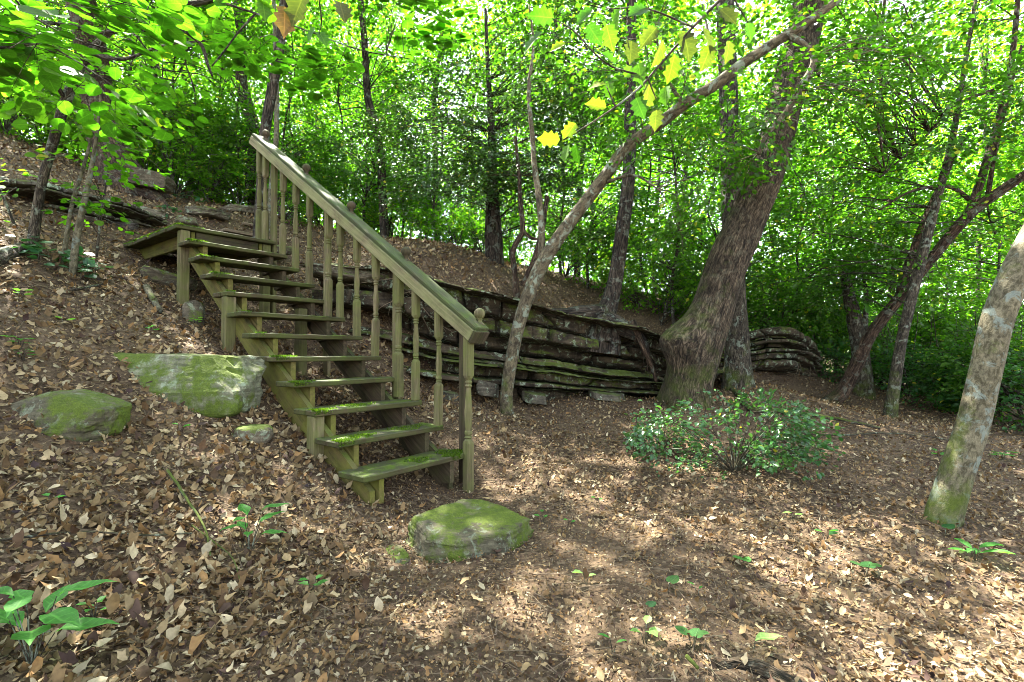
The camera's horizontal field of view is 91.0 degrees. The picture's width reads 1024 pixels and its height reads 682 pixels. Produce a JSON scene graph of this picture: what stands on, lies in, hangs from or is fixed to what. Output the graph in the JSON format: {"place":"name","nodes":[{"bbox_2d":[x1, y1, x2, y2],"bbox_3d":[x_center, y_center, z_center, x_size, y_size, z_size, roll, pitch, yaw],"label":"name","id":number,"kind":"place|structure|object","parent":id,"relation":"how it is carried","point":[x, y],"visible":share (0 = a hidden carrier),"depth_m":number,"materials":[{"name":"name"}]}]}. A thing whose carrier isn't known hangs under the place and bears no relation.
{"place":"outdoors","nodes":[
{"label":"outdoors","id":0,"kind":"place"},
{"bbox_2d":[0,133,1023,681],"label":"ground","id":1,"kind":"structure","parent":0,"point":[788,557],"depth_m":2.94,"materials":[{"name":"soil"}]},
{"bbox_2d":[0,87,53,144],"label":"shrub","id":2,"kind":"object","parent":1,"relation":"on","point":[7,127],"visible":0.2,"depth_m":9.04,"materials":[{"name":"green plant"}]},
{"bbox_2d":[6,234,96,283],"bbox_3d":[-4.075,-0.737,4.472,0.681,0.500,0.466,0,-1,0],"label":"galax","id":3,"kind":"object","parent":1,"relation":"on","point":[34,249],"visible":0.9,"depth_m":4.44,"materials":[{"name":"green plant"}]},
{"bbox_2d":[0,579,118,664],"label":"seedling","id":4,"kind":"object","parent":1,"relation":"on","point":[10,614],"visible":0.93,"depth_m":1.62,"materials":[{"name":"green plant"}]},
{"bbox_2d":[10,389,131,441],"bbox_3d":[-2.735,0.482,3.042,0.736,0.366,0.400,-3,-1,0],"label":"boulder","id":5,"kind":"object","parent":1,"relation":"on","point":[82,415],"visible":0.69,"depth_m":2.92,"materials":[{"name":"green stone"}]},
{"bbox_2d":[24,145,134,260],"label":"sapling","id":6,"kind":"object","parent":1,"relation":"on","point":[99,222],"visible":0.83,"depth_m":4.50,"materials":[{"name":"green plant"}]},
{"bbox_2d":[0,176,168,227],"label":"rock ledge","id":7,"kind":"object","parent":1,"relation":"on","point":[54,194],"visible":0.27,"depth_m":6.15,"materials":[{"name":"grey stone"}]},
{"bbox_2d":[28,81,171,258],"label":"sapling","id":8,"kind":"object","parent":1,"relation":"on","point":[70,211],"visible":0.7,"depth_m":4.74,"materials":[{"name":"green plant"}]},
{"bbox_2d":[37,95,172,276],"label":"sapling","id":9,"kind":"object","parent":1,"relation":"on","point":[74,251],"visible":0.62,"depth_m":4.52,"materials":[{"name":"green plant"}]},
{"bbox_2d":[0,0,227,169],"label":"understory tree","id":10,"kind":"object","parent":1,"relation":"on","point":[130,68],"visible":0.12,"depth_m":9.55,"materials":[{"name":"green plant"}]},
{"bbox_2d":[0,0,271,244],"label":"sapling","id":11,"kind":"object","parent":1,"relation":"on","point":[52,144],"visible":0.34,"depth_m":4.51,"materials":[{"name":"green plant"}]},
{"bbox_2d":[121,165,175,193],"bbox_3d":[-5.812,-2.551,8.040,0.676,0.240,0.553,9,-4,-17],"label":"rock slab","id":12,"kind":"object","parent":1,"relation":"on","point":[167,184],"visible":0.76,"depth_m":7.87,"materials":[{"name":"grey stone"}]},
{"bbox_2d":[43,0,261,180],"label":"understory tree","id":13,"kind":"object","parent":1,"relation":"on","point":[191,131],"visible":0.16,"depth_m":9.75,"materials":[{"name":"green plant"}]},
{"bbox_2d":[140,265,197,290],"bbox_3d":[-3.818,-0.684,5.601,0.543,0.170,0.466,17,-3,-27],"label":"rock slab","id":14,"kind":"object","parent":1,"relation":"on","point":[163,277],"visible":0.64,"depth_m":5.40,"materials":[{"name":"grey stone"}]},
{"bbox_2d":[96,0,263,188],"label":"understory tree","id":15,"kind":"object","parent":1,"relation":"on","point":[173,77],"visible":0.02,"depth_m":10.92,"materials":[{"name":"green plant"}]},
{"bbox_2d":[135,116,237,203],"bbox_3d":[-6.083,-3.171,9.429,2.072,1.589,1.776,-1,-2,44],"label":"shrub","id":16,"kind":"object","parent":1,"relation":"on","point":[204,181],"visible":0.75,"depth_m":9.22,"materials":[{"name":"green plant"}]},
{"bbox_2d":[113,352,266,417],"bbox_3d":[-2.544,0.335,3.781,1.238,0.483,0.496,2,-1,3],"label":"boulder","id":17,"kind":"object","parent":1,"relation":"on","point":[215,386],"visible":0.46,"depth_m":3.62,"materials":[{"name":"green stone"}]},
{"bbox_2d":[107,7,281,195],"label":"understory tree","id":18,"kind":"object","parent":1,"relation":"on","point":[233,123],"visible":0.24,"depth_m":9.68,"materials":[{"name":"green plant"}]},
{"bbox_2d":[185,206,230,220],"bbox_3d":[-4.848,-2.016,8.009,0.602,0.155,0.523,6,0,17],"label":"rock slab","id":19,"kind":"object","parent":1,"relation":"on","point":[211,212],"visible":0.87,"depth_m":7.80,"materials":[{"name":"grey stone"}]},
{"bbox_2d":[173,145,255,204],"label":"shrub","id":20,"kind":"object","parent":1,"relation":"on","point":[242,166],"visible":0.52,"depth_m":9.75,"materials":[{"name":"green plant"}]},
{"bbox_2d":[65,0,377,205],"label":"shaggy tree","id":21,"kind":"object","parent":1,"relation":"on","point":[150,194],"visible":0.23,"depth_m":8.39,"materials":[{"name":"green plant"}]},
{"bbox_2d":[140,7,302,188],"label":"understory tree","id":22,"kind":"object","parent":1,"relation":"on","point":[250,82],"visible":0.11,"depth_m":12.00,"materials":[{"name":"green plant"}]},
{"bbox_2d":[168,151,278,204],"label":"shrub","id":23,"kind":"object","parent":1,"relation":"on","point":[237,200],"visible":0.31,"depth_m":9.95,"materials":[{"name":"green plant"}]},
{"bbox_2d":[137,0,318,203],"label":"understory tree","id":24,"kind":"object","parent":1,"relation":"on","point":[207,101],"visible":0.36,"depth_m":9.89,"materials":[{"name":"green plant"}]},
{"bbox_2d":[0,0,477,144],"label":"witch hazel","id":25,"kind":"object","parent":1,"relation":"on","point":[177,25],"visible":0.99,"depth_m":2.55,"materials":[{"name":"green plant"}]},
{"bbox_2d":[254,0,352,46],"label":"leafy twig","id":26,"kind":"object","parent":25,"relation":"attached to","point":[285,20],"visible":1,"depth_m":1.08,"materials":[{"name":"green plant"}]},
{"bbox_2d":[231,424,273,443],"bbox_3d":[-1.834,0.664,3.548,0.280,0.143,0.205,0,-1,-17],"label":"stone","id":27,"kind":"object","parent":1,"relation":"on","point":[260,433],"visible":0.69,"depth_m":3.48,"materials":[{"name":"grey stone"}]},
{"bbox_2d":[220,503,288,551],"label":"seedling","id":28,"kind":"object","parent":1,"relation":"on","point":[244,508],"visible":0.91,"depth_m":2.55,"materials":[{"name":"green plant"}]},
{"bbox_2d":[252,0,287,237],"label":"dark tree","id":29,"kind":"object","parent":1,"relation":"on","point":[269,103],"visible":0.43,"depth_m":7.51,"materials":[{"name":"brown plant"}]},
{"bbox_2d":[193,17,356,218],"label":"understory tree","id":30,"kind":"object","parent":1,"relation":"on","point":[283,149],"visible":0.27,"depth_m":10.22,"materials":[{"name":"green plant"}]},
{"bbox_2d":[200,0,357,239],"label":"slender tree","id":31,"kind":"object","parent":1,"relation":"on","point":[276,122],"visible":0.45,"depth_m":9.50,"materials":[{"name":"green plant"}]},
{"bbox_2d":[244,174,321,226],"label":"shrub","id":32,"kind":"object","parent":1,"relation":"on","point":[303,207],"visible":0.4,"depth_m":9.35,"materials":[{"name":"green plant"}]},
{"bbox_2d":[215,49,354,216],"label":"understory tree","id":33,"kind":"object","parent":1,"relation":"on","point":[289,124],"visible":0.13,"depth_m":10.77,"materials":[{"name":"green plant"}]},
{"bbox_2d":[123,130,489,505],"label":"wooden staircase","id":34,"kind":"structure","parent":1,"relation":"on","point":[206,253],"depth_m":4.47,"materials":[{"name":"brown wood"}]},
{"bbox_2d":[222,0,396,220],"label":"woodland tree","id":35,"kind":"object","parent":1,"relation":"on","point":[329,104],"visible":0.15,"depth_m":14.84,"materials":[{"name":"green plant"}]},
{"bbox_2d":[233,0,396,205],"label":"crooked tree","id":36,"kind":"object","parent":1,"relation":"on","point":[241,79],"visible":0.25,"depth_m":10.42,"materials":[{"name":"grey plant"}]},
{"bbox_2d":[256,26,396,230],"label":"understory tree","id":37,"kind":"object","parent":1,"relation":"on","point":[338,85],"visible":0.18,"depth_m":12.47,"materials":[{"name":"green plant"}]},
{"bbox_2d":[313,263,383,284],"bbox_3d":[-2.020,-0.795,6.295,1.061,0.161,0.842,8,-1,-17],"label":"rock slab","id":38,"kind":"object","parent":1,"relation":"on","point":[349,275],"visible":0.4,"depth_m":5.94,"materials":[{"name":"grey stone"}]},
{"bbox_2d":[282,0,422,200],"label":"woodland tree","id":39,"kind":"object","parent":1,"relation":"on","point":[350,138],"visible":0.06,"depth_m":18.90,"materials":[{"name":"green plant"}]},
{"bbox_2d":[309,61,425,229],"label":"understory tree","id":40,"kind":"object","parent":1,"relation":"on","point":[345,107],"visible":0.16,"depth_m":13.68,"materials":[{"name":"green plant"}]},
{"bbox_2d":[301,51,438,222],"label":"understory tree","id":41,"kind":"object","parent":1,"relation":"on","point":[354,187],"visible":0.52,"depth_m":9.92,"materials":[{"name":"green plant"}]},
{"bbox_2d":[351,174,420,237],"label":"shrub","id":42,"kind":"object","parent":1,"relation":"on","point":[372,209],"visible":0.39,"depth_m":10.63,"materials":[{"name":"green plant"}]},
{"bbox_2d":[340,79,451,238],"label":"understory tree","id":43,"kind":"object","parent":1,"relation":"on","point":[364,185],"visible":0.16,"depth_m":12.06,"materials":[{"name":"green plant"}]},
{"bbox_2d":[264,0,563,237],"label":"slender tree","id":44,"kind":"object","parent":1,"relation":"on","point":[360,12],"visible":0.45,"depth_m":9.89,"materials":[{"name":"green plant"}]},
{"bbox_2d":[400,203,453,242],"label":"shrub","id":45,"kind":"object","parent":1,"relation":"on","point":[421,230],"visible":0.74,"depth_m":10.02,"materials":[{"name":"green plant"}]},
{"bbox_2d":[349,20,519,243],"bbox_3d":[-1.609,-4.316,11.181,3.722,5.193,3.415,0,-1,9],"label":"understory tree","id":46,"kind":"object","parent":1,"relation":"on","point":[433,203],"visible":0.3,"depth_m":11.00,"materials":[{"name":"green plant"}]},
{"bbox_2d":[348,0,532,236],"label":"woodland tree","id":47,"kind":"object","parent":1,"relation":"on","point":[435,98],"visible":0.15,"depth_m":17.24,"materials":[{"name":"green plant"}]},
{"bbox_2d":[405,499,533,562],"bbox_3d":[-0.246,1.195,2.972,0.809,0.317,0.625,3,2,-13],"label":"stepping stone","id":48,"kind":"object","parent":1,"relation":"on","point":[465,528],"visible":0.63,"depth_m":2.85,"materials":[{"name":"green stone"}]},
{"bbox_2d":[406,0,539,248],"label":"woodland tree","id":49,"kind":"object","parent":1,"relation":"on","point":[482,50],"visible":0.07,"depth_m":19.90,"materials":[{"name":"green plant"}]},
{"bbox_2d":[438,208,515,253],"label":"shrub","id":50,"kind":"object","parent":1,"relation":"on","point":[477,229],"visible":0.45,"depth_m":11.03,"materials":[{"name":"green plant"}]},
{"bbox_2d":[343,0,646,265],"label":"holly tree","id":51,"kind":"object","parent":1,"relation":"on","point":[494,233],"visible":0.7,"depth_m":8.14,"materials":[{"name":"green plant"}]},
{"bbox_2d":[448,107,563,261],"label":"understory tree","id":52,"kind":"object","parent":1,"relation":"on","point":[509,234],"visible":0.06,"depth_m":12.12,"materials":[{"name":"green plant"}]},
{"bbox_2d":[469,212,548,265],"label":"shrub","id":53,"kind":"object","parent":1,"relation":"on","point":[506,238],"visible":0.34,"depth_m":11.10,"materials":[{"name":"green plant"}]},
{"bbox_2d":[299,263,723,400],"bbox_3d":[0.360,0.036,7.328,6.382,1.913,3.355,1,-1,-22],"label":"rock ledge","id":54,"kind":"object","parent":1,"relation":"on","point":[552,363],"visible":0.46,"depth_m":6.20,"materials":[{"name":"stone"}]},
{"bbox_2d":[447,0,695,357],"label":"ledge tree","id":55,"kind":"object","parent":54,"relation":"on","point":[606,308],"visible":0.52,"depth_m":6.70,"materials":[{"name":"green plant"}]},
{"bbox_2d":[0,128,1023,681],"bbox_3d":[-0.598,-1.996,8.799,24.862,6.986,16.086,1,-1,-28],"label":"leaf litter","id":56,"kind":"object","parent":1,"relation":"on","point":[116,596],"visible":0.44,"depth_m":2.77,"materials":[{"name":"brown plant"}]},
{"bbox_2d":[0,0,1023,348],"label":"woods","id":57,"kind":"object","parent":1,"relation":"on","point":[752,82],"visible":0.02,"depth_m":34.18,"materials":[{"name":"green plant"}]},
{"bbox_2d":[442,87,606,297],"bbox_3d":[0.205,-2.114,7.582,2.453,3.316,2.040,0,-1,0],"label":"twisted shrub","id":58,"kind":"object","parent":1,"relation":"on","point":[515,279],"visible":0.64,"depth_m":7.48,"materials":[{"name":"green plant"}]},
{"bbox_2d":[519,211,610,284],"bbox_3d":[1.272,-1.749,10.242,1.750,1.707,1.615,1,-2,-39],"label":"shrub","id":59,"kind":"object","parent":1,"relation":"on","point":[570,265],"visible":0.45,"depth_m":10.20,"materials":[{"name":"green plant"}]},
{"bbox_2d":[495,46,641,273],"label":"understory tree","id":60,"kind":"object","parent":1,"relation":"on","point":[551,206],"visible":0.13,"depth_m":10.94,"materials":[{"name":"green plant"}]},
{"bbox_2d":[446,0,703,277],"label":"woodland tree","id":61,"kind":"object","parent":1,"relation":"on","point":[583,163],"visible":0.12,"depth_m":14.96,"materials":[{"name":"green plant"}]},
{"bbox_2d":[513,88,665,288],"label":"understory tree","id":62,"kind":"object","parent":1,"relation":"on","point":[638,195],"visible":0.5,"depth_m":9.65,"materials":[{"name":"green plant"}]},
{"bbox_2d":[487,0,755,390],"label":"upright tree","id":63,"kind":"object","parent":1,"relation":"on","point":[737,369],"visible":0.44,"depth_m":6.88,"materials":[{"name":"grey plant"}]},
{"bbox_2d":[598,258,662,312],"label":"shrub","id":64,"kind":"object","parent":1,"relation":"on","point":[632,289],"visible":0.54,"depth_m":9.28,"materials":[{"name":"green plant"}]},
{"bbox_2d":[560,50,720,295],"bbox_3d":[2.807,-3.257,10.656,3.722,5.193,3.415,0,-1,-18],"label":"understory tree","id":65,"kind":"object","parent":1,"relation":"on","point":[640,214],"visible":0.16,"depth_m":10.45,"materials":[{"name":"green plant"}]},
{"bbox_2d":[524,0,756,164],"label":"leafy branch","id":66,"kind":"object","parent":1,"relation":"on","point":[543,16],"visible":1,"depth_m":1.40,"materials":[{"name":"yellow plant"}]},
{"bbox_2d":[569,0,750,293],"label":"woodland tree","id":67,"kind":"object","parent":1,"relation":"on","point":[666,160],"visible":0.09,"depth_m":16.14,"materials":[{"name":"green plant"}]},
{"bbox_2d":[621,269,699,325],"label":"shrub","id":68,"kind":"object","parent":1,"relation":"on","point":[678,312],"visible":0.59,"depth_m":9.20,"materials":[{"name":"green plant"}]},
{"bbox_2d":[622,408,713,455],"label":"holly bush","id":69,"kind":"object","parent":1,"relation":"on","point":[666,442],"visible":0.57,"depth_m":4.55,"materials":[{"name":"green plant"}]},
{"bbox_2d":[624,130,721,281],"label":"understory tree","id":70,"kind":"object","parent":1,"relation":"on","point":[705,234],"visible":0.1,"depth_m":11.29,"materials":[{"name":"green plant"}]},
{"bbox_2d":[597,3,767,302],"bbox_3d":[6.885,-7.267,21.260,6.692,14.742,7.369,0,-1,-3],"label":"woodland tree","id":71,"kind":"object","parent":1,"relation":"on","point":[678,52],"visible":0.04,"depth_m":20.96,"materials":[{"name":"green plant"}]},
{"bbox_2d":[581,59,791,324],"bbox_3d":[2.990,-2.351,9.084,3.415,5.193,3.722,1,-1,-23],"label":"understory tree","id":72,"kind":"object","parent":1,"relation":"on","point":[668,262],"visible":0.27,"depth_m":8.87,"materials":[{"name":"green plant"}]},
{"bbox_2d":[563,0,830,410],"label":"tree","id":73,"kind":"object","parent":1,"relation":"on","point":[692,339],"visible":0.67,"depth_m":5.81,"materials":[{"name":"brown plant"}]},
{"bbox_2d":[646,117,804,311],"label":"understory tree","id":74,"kind":"object","parent":1,"relation":"on","point":[751,277],"visible":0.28,"depth_m":8.84,"materials":[{"name":"green plant"}]},
{"bbox_2d":[624,384,845,480],"bbox_3d":[1.732,0.748,3.926,1.753,0.790,1.248,0,-1,0],"label":"holly bush","id":75,"kind":"object","parent":1,"relation":"on","point":[808,437],"visible":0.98,"depth_m":3.84,"materials":[{"name":"green plant"}]},
{"bbox_2d":[649,81,842,316],"bbox_3d":[4.535,-2.494,9.983,3.722,5.193,3.415,1,-1,-24],"label":"understory tree","id":76,"kind":"object","parent":1,"relation":"on","point":[754,260],"visible":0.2,"depth_m":9.65,"materials":[{"name":"green plant"}]},
{"bbox_2d":[481,0,1022,415],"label":"leaning tree","id":77,"kind":"object","parent":1,"relation":"on","point":[548,251],"visible":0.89,"depth_m":5.24,"materials":[{"name":"green plant"}]},
{"bbox_2d":[715,656,803,681],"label":"rotten root","id":78,"kind":"object","parent":1,"relation":"on","point":[776,673],"visible":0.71,"depth_m":1.80,"materials":[{"name":"brown plant"}]},
{"bbox_2d":[699,112,866,327],"bbox_3d":[5.471,-2.176,10.516,3.415,5.193,3.722,-1,-1,23],"label":"understory tree","id":79,"kind":"object","parent":1,"relation":"on","point":[831,179],"visible":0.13,"depth_m":9.91,"materials":[{"name":"green plant"}]},
{"bbox_2d":[733,423,837,473],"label":"holly bush","id":80,"kind":"object","parent":1,"relation":"on","point":[817,463],"visible":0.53,"depth_m":3.93,"materials":[{"name":"green plant"}]},
{"bbox_2d":[745,268,825,336],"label":"shrub","id":81,"kind":"object","parent":1,"relation":"on","point":[755,315],"visible":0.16,"depth_m":9.62,"materials":[{"name":"green plant"}]},
{"bbox_2d":[749,326,822,376],"bbox_3d":[4.576,0.403,8.792,1.588,1.261,1.646,0,-1,17],"label":"rock ledge","id":82,"kind":"object","parent":1,"relation":"on","point":[779,349],"visible":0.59,"depth_m":8.25,"materials":[{"name":"grey stone"}]},
{"bbox_2d":[746,154,884,353],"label":"understory tree","id":83,"kind":"object","parent":1,"relation":"on","point":[829,319],"visible":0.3,"depth_m":8.97,"materials":[{"name":"green plant"}]},
{"bbox_2d":[763,61,905,335],"bbox_3d":[8.829,-3.476,15.212,4.476,9.123,4.904,-1,-1,26],"label":"woodland tree","id":84,"kind":"object","parent":1,"relation":"on","point":[813,234],"visible":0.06,"depth_m":14.93,"materials":[{"name":"green plant"}]},
{"bbox_2d":[779,232,907,399],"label":"stump tree","id":85,"kind":"object","parent":1,"relation":"on","point":[856,322],"visible":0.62,"depth_m":8.08,"materials":[{"name":"green plant"}]},
{"bbox_2d":[812,333,907,383],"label":"shrub","id":86,"kind":"object","parent":1,"relation":"on","point":[838,370],"visible":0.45,"depth_m":8.77,"materials":[{"name":"green plant"}]},
{"bbox_2d":[762,129,959,373],"bbox_3d":[6.330,-1.607,10.020,3.415,5.193,3.722,0,-1,-17],"label":"understory tree","id":87,"kind":"object","parent":1,"relation":"on","point":[846,198],"visible":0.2,"depth_m":9.50,"materials":[{"name":"green plant"}]},
{"bbox_2d":[734,0,1023,404],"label":"forked tree","id":88,"kind":"object","parent":1,"relation":"on","point":[842,391],"visible":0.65,"depth_m":6.66,"materials":[{"name":"green plant"}]},
{"bbox_2d":[745,0,1015,417],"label":"patchy tree","id":89,"kind":"object","parent":1,"relation":"on","point":[892,398],"visible":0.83,"depth_m":7.14,"materials":[{"name":"green plant"}]},
{"bbox_2d":[824,305,958,387],"bbox_3d":[7.151,0.249,9.530,1.679,2.062,2.115,0,-1,-4],"label":"shrub","id":90,"kind":"object","parent":1,"relation":"on","point":[913,322],"visible":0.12,"depth_m":9.04,"materials":[{"name":"green plant"}]},
{"bbox_2d":[828,310,963,396],"bbox_3d":[6.557,0.345,8.821,2.115,2.062,1.679,0,-1,-19],"label":"shrub","id":91,"kind":"object","parent":1,"relation":"on","point":[874,352],"visible":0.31,"depth_m":8.77,"materials":[{"name":"green plant"}]},
{"bbox_2d":[787,0,1023,328],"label":"woodland tree","id":92,"kind":"object","parent":1,"relation":"on","point":[949,21],"visible":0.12,"depth_m":15.34,"materials":[{"name":"green plant"}]},
{"bbox_2d":[803,131,1023,381],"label":"understory tree","id":93,"kind":"object","parent":1,"relation":"on","point":[960,312],"visible":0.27,"depth_m":9.03,"materials":[{"name":"green plant"}]},
{"bbox_2d":[871,338,1018,412],"bbox_3d":[6.791,0.635,7.672,2.130,1.402,1.437,0,-1,18],"label":"shrub","id":94,"kind":"object","parent":1,"relation":"on","point":[907,364],"visible":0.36,"depth_m":7.75,"materials":[{"name":"green plant"}]},
{"bbox_2d":[870,126,1023,347],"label":"understory tree","id":95,"kind":"object","parent":1,"relation":"on","point":[989,212],"visible":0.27,"depth_m":8.97,"materials":[{"name":"green plant"}]},
{"bbox_2d":[870,0,1023,319],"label":"woodland tree","id":96,"kind":"object","parent":1,"relation":"on","point":[981,42],"visible":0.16,"depth_m":13.94,"materials":[{"name":"green plant"}]},
{"bbox_2d":[900,343,1021,424],"bbox_3d":[6.651,0.690,7.156,1.437,1.402,2.130,0,-1,11],"label":"shrub","id":97,"kind":"object","parent":1,"relation":"on","point":[950,371],"visible":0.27,"depth_m":7.25,"materials":[{"name":"green plant"}]},
{"bbox_2d":[901,11,1023,333],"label":"woodland tree","id":98,"kind":"object","parent":1,"relation":"on","point":[1011,111],"visible":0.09,"depth_m":20.75,"materials":[{"name":"green plant"}]},
{"bbox_2d":[906,300,1023,422],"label":"shrub","id":99,"kind":"object","parent":1,"relation":"on","point":[1011,345],"visible":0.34,"depth_m":7.00,"materials":[{"name":"green plant"}]},
{"bbox_2d":[914,315,1023,426],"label":"shrub","id":100,"kind":"object","parent":1,"relation":"on","point":[962,376],"visible":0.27,"depth_m":6.94,"materials":[{"name":"green plant"}]},
{"bbox_2d":[917,129,1023,382],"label":"understory tree","id":101,"kind":"object","parent":1,"relation":"on","point":[1021,199],"visible":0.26,"depth_m":8.78,"materials":[{"name":"green plant"}]},
{"bbox_2d":[923,224,1023,527],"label":"smooth tree","id":102,"kind":"object","parent":1,"relation":"on","point":[950,493],"visible":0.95,"depth_m":3.14,"materials":[{"name":"grey plant"}]},
{"bbox_2d":[949,347,1023,431],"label":"shrub","id":103,"kind":"object","parent":1,"relation":"on","point":[1015,368],"visible":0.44,"depth_m":6.25,"materials":[{"name":"green plant"}]},
{"bbox_2d":[0,0,1023,320],"label":"sky","id":104,"kind":"structure","parent":0,"point":[750,1],"materials":[{"name":"white"}]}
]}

